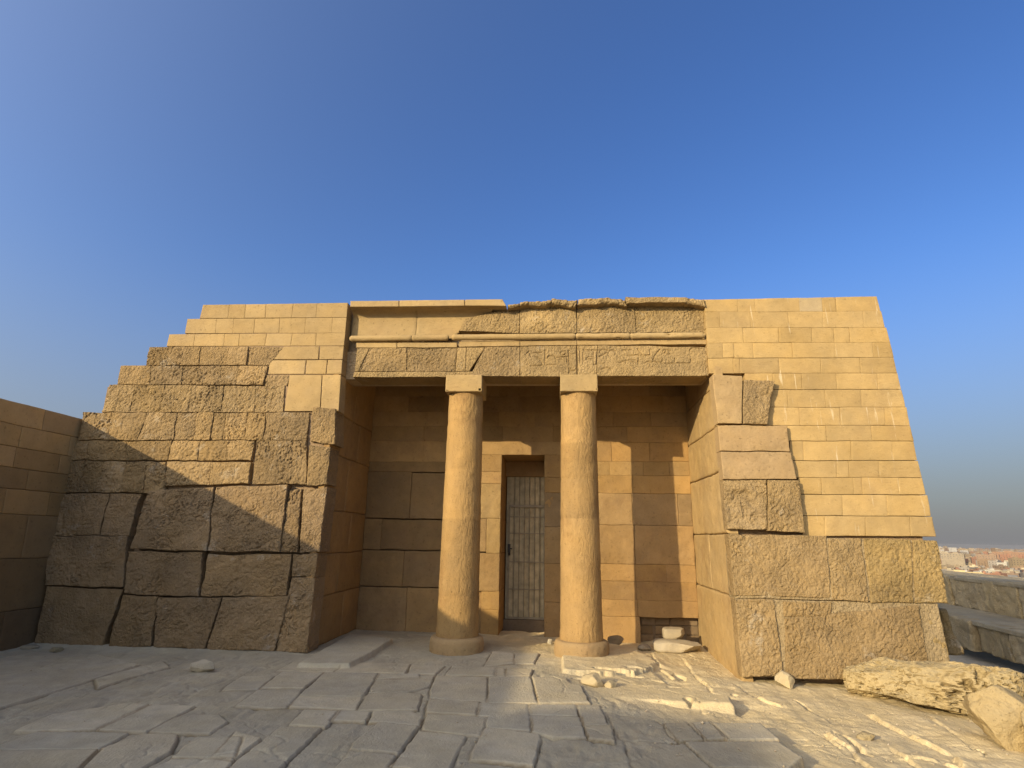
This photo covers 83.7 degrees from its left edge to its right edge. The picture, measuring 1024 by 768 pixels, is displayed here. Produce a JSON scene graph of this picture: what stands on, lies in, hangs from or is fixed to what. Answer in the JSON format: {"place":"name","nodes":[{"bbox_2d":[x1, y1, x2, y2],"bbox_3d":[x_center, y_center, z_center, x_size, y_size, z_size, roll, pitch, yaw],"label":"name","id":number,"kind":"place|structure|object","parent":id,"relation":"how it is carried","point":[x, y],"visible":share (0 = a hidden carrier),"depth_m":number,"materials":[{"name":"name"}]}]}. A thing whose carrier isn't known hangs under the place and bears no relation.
{"place":"outdoors","nodes":[
{"label":"outdoors","id":0,"kind":"place"},
{"bbox_2d":[0,629,1023,767],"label":"pavement","id":1,"kind":"structure","parent":0,"point":[543,706],"depth_m":5.68,"materials":[{"name":"stone"}]},
{"bbox_2d":[20,644,39,648],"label":"loose stone","id":2,"kind":"object","parent":1,"relation":"on","point":[31,646],"visible":0.99,"depth_m":8.19,"materials":[{"name":"stone"}]},
{"bbox_2d":[49,647,63,651],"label":"loose stone","id":3,"kind":"object","parent":1,"relation":"on","point":[56,649],"visible":1,"depth_m":8.09,"materials":[{"name":"stone"}]},
{"bbox_2d":[190,659,214,671],"bbox_3d":[-3.813,3.474,7.056,0.310,0.141,0.153,0,-15,4],"label":"loose stone","id":4,"kind":"object","parent":1,"relation":"on","point":[204,665],"visible":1,"depth_m":7.00,"materials":[{"name":"stone"}]},
{"bbox_2d":[581,672,603,686],"bbox_3d":[0.957,3.523,6.820,0.240,0.159,0.284,14,-20,-40],"label":"loose stone","id":5,"kind":"object","parent":1,"relation":"on","point":[593,679],"visible":0.98,"depth_m":6.73,"materials":[{"name":"stone"}]},
{"bbox_2d":[604,680,616,687],"bbox_3d":[1.161,3.550,6.763,0.150,0.088,0.153,0,-15,4],"label":"loose stone","id":6,"kind":"object","parent":1,"relation":"on","point":[610,684],"visible":0.92,"depth_m":6.72,"materials":[{"name":"stone"}]},
{"bbox_2d":[607,635,623,644],"bbox_3d":[1.687,4.173,9.318,0.272,0.148,0.148,0,-15,4],"label":"loose stone","id":7,"kind":"object","parent":1,"relation":"on","point":[616,639],"visible":0.89,"depth_m":9.27,"materials":[{"name":"stone"}]},
{"bbox_2d":[638,644,650,650],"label":"loose stone","id":8,"kind":"object","parent":1,"relation":"on","point":[643,647],"visible":1,"depth_m":9.20,"materials":[{"name":"stone"}]},
{"bbox_2d":[653,638,701,652],"bbox_3d":[2.674,4.238,9.282,0.786,0.175,0.442,0,-15,4],"label":"loose stone","id":9,"kind":"object","parent":1,"relation":"on","point":[663,645],"visible":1,"depth_m":9.12,"materials":[{"name":"stone"}]},
{"bbox_2d":[661,627,684,638],"bbox_3d":[2.660,4.098,9.425,0.371,0.169,0.243,0,-15,4],"label":"loose stone","id":10,"kind":"object","parent":9,"relation":"on","point":[673,632],"visible":1,"depth_m":9.34,"materials":[{"name":"stone"}]},
{"bbox_2d":[775,670,794,688],"bbox_3d":[3.562,3.850,7.470,0.240,0.204,0.183,-10,-19,36],"label":"loose stone","id":11,"kind":"object","parent":1,"relation":"on","point":[785,679],"visible":1,"depth_m":7.40,"materials":[{"name":"stone"}]},
{"bbox_2d":[856,731,874,740],"bbox_3d":[3.376,3.373,5.470,0.158,0.078,0.126,4,-15,-10],"label":"loose stone","id":12,"kind":"object","parent":1,"relation":"on","point":[865,736],"visible":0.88,"depth_m":5.43,"materials":[{"name":"stone"}]},
{"bbox_2d":[843,656,1023,715],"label":"boulder","id":13,"kind":"object","parent":1,"relation":"on","point":[949,686],"visible":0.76,"depth_m":6.59,"materials":[{"name":"stone"}]},
{"bbox_2d":[962,685,1023,751],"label":"boulder","id":14,"kind":"object","parent":1,"relation":"on","point":[994,711],"visible":0.94,"depth_m":5.44,"materials":[{"name":"stone"}]},
{"bbox_2d":[1020,710,1023,727],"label":"boulder","id":15,"kind":"object","parent":1,"relation":"on","point":[1022,716],"visible":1,"depth_m":5.31,"materials":[{"name":"stone"}]},
{"bbox_2d":[0,0,1023,548],"label":"sky","id":16,"kind":"structure","parent":0,"point":[161,161],"materials":[{"name":"blue"}]},
{"bbox_2d":[6,634,1021,766],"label":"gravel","id":17,"kind":"structure","parent":0,"point":[702,722],"depth_m":5.74,"materials":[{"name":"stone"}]},
{"bbox_2d":[941,564,953,567],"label":"building","id":18,"kind":"structure","parent":0,"point":[949,565],"depth_m":857.32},
{"bbox_2d":[940,552,965,566],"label":"building","id":19,"kind":"structure","parent":0,"point":[953,558],"depth_m":1032.29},
{"bbox_2d":[953,570,983,573],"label":"building","id":20,"kind":"structure","parent":0,"point":[966,572],"depth_m":623.16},
{"bbox_2d":[939,546,1023,556],"bbox_3d":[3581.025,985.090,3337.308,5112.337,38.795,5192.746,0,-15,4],"label":"distant city","id":21,"kind":"object","parent":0,"point":[945,549],"visible":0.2,"depth_m":2455.71},
{"bbox_2d":[977,558,990,566],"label":"building","id":22,"kind":"structure","parent":0,"point":[982,562],"depth_m":1054.13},
{"bbox_2d":[949,649,1023,672],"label":"ground","id":23,"kind":"structure","parent":0,"point":[980,658],"depth_m":17.54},
{"bbox_2d":[0,398,81,650],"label":"enclosure wall","id":24,"kind":"structure","parent":23,"relation":"on","point":[37,444],"depth_m":8.54,"materials":[{"name":"stone"}]},
{"bbox_2d":[34,296,963,683],"bbox_3d":[-0.209,2.145,11.641,13.769,5.976,6.499,0,-15,4],"label":"stone tomb","id":25,"kind":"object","parent":23,"relation":"on","point":[736,488],"visible":0.99,"depth_m":9.21,"materials":[{"name":"stone"}]},
{"bbox_2d":[505,477,544,619],"bbox_3d":[0.268,3.230,11.416,0.786,2.740,0.140,0,-15,4],"label":"door","id":26,"kind":"structure","parent":25,"relation":"in","point":[524,576],"depth_m":11.43,"materials":[{"name":"metal"}]},
{"bbox_2d":[937,603,1023,664],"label":"stone terrace","id":27,"kind":"structure","parent":23,"relation":"on","point":[994,634],"depth_m":17.23,"materials":[{"name":"stone"}]},
{"bbox_2d":[942,570,1023,618],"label":"stone terrace","id":28,"kind":"structure","parent":27,"relation":"on","point":[1001,595],"depth_m":20.21,"materials":[{"name":"stone"}]},
{"bbox_2d":[988,560,1000,566],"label":"building","id":29,"kind":"structure","parent":0,"point":[991,563],"depth_m":1029.24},
{"bbox_2d":[992,564,1007,569],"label":"building","id":30,"kind":"structure","parent":0,"point":[1000,566],"depth_m":885.28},
{"bbox_2d":[996,562,1008,567],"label":"building","id":31,"kind":"structure","parent":0,"point":[1005,563],"depth_m":978.06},
{"bbox_2d":[1008,557,1023,567],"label":"building","id":32,"kind":"structure","parent":0,"point":[1015,561],"depth_m":957.31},
{"label":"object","id":33,"kind":"structure","parent":0,"visible":0},
{"bbox_2d":[959,566,974,569],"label":"building","id":34,"kind":"structure","parent":33,"relation":"on","point":[965,568],"depth_m":797.57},
{"bbox_2d":[969,556,976,565],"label":"building","id":35,"kind":"structure","parent":33,"relation":"on","point":[973,560],"depth_m":1237.63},
{"bbox_2d":[976,554,996,560],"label":"building","id":36,"kind":"structure","parent":33,"relation":"on","point":[989,556],"depth_m":1080.44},
{"bbox_2d":[981,568,999,572],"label":"building","id":37,"kind":"structure","parent":33,"relation":"on","point":[989,570],"depth_m":718.44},
{"bbox_2d":[990,571,1006,575],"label":"building","id":38,"kind":"structure","parent":33,"relation":"on","point":[999,573],"depth_m":639.39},
{"bbox_2d":[999,554,1010,560],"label":"building","id":39,"kind":"structure","parent":33,"relation":"on","point":[1002,557],"depth_m":1175.14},
{"bbox_2d":[992,551,1023,559],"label":"building","id":40,"kind":"structure","parent":33,"relation":"on","point":[1013,554],"depth_m":1244.39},
{"bbox_2d":[1000,569,1018,572],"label":"building","id":41,"kind":"structure","parent":33,"relation":"on","point":[1007,571],"depth_m":706.52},
{"bbox_2d":[1002,571,1020,576],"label":"building","id":42,"kind":"structure","parent":33,"relation":"on","point":[1013,573],"depth_m":645.99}
]}

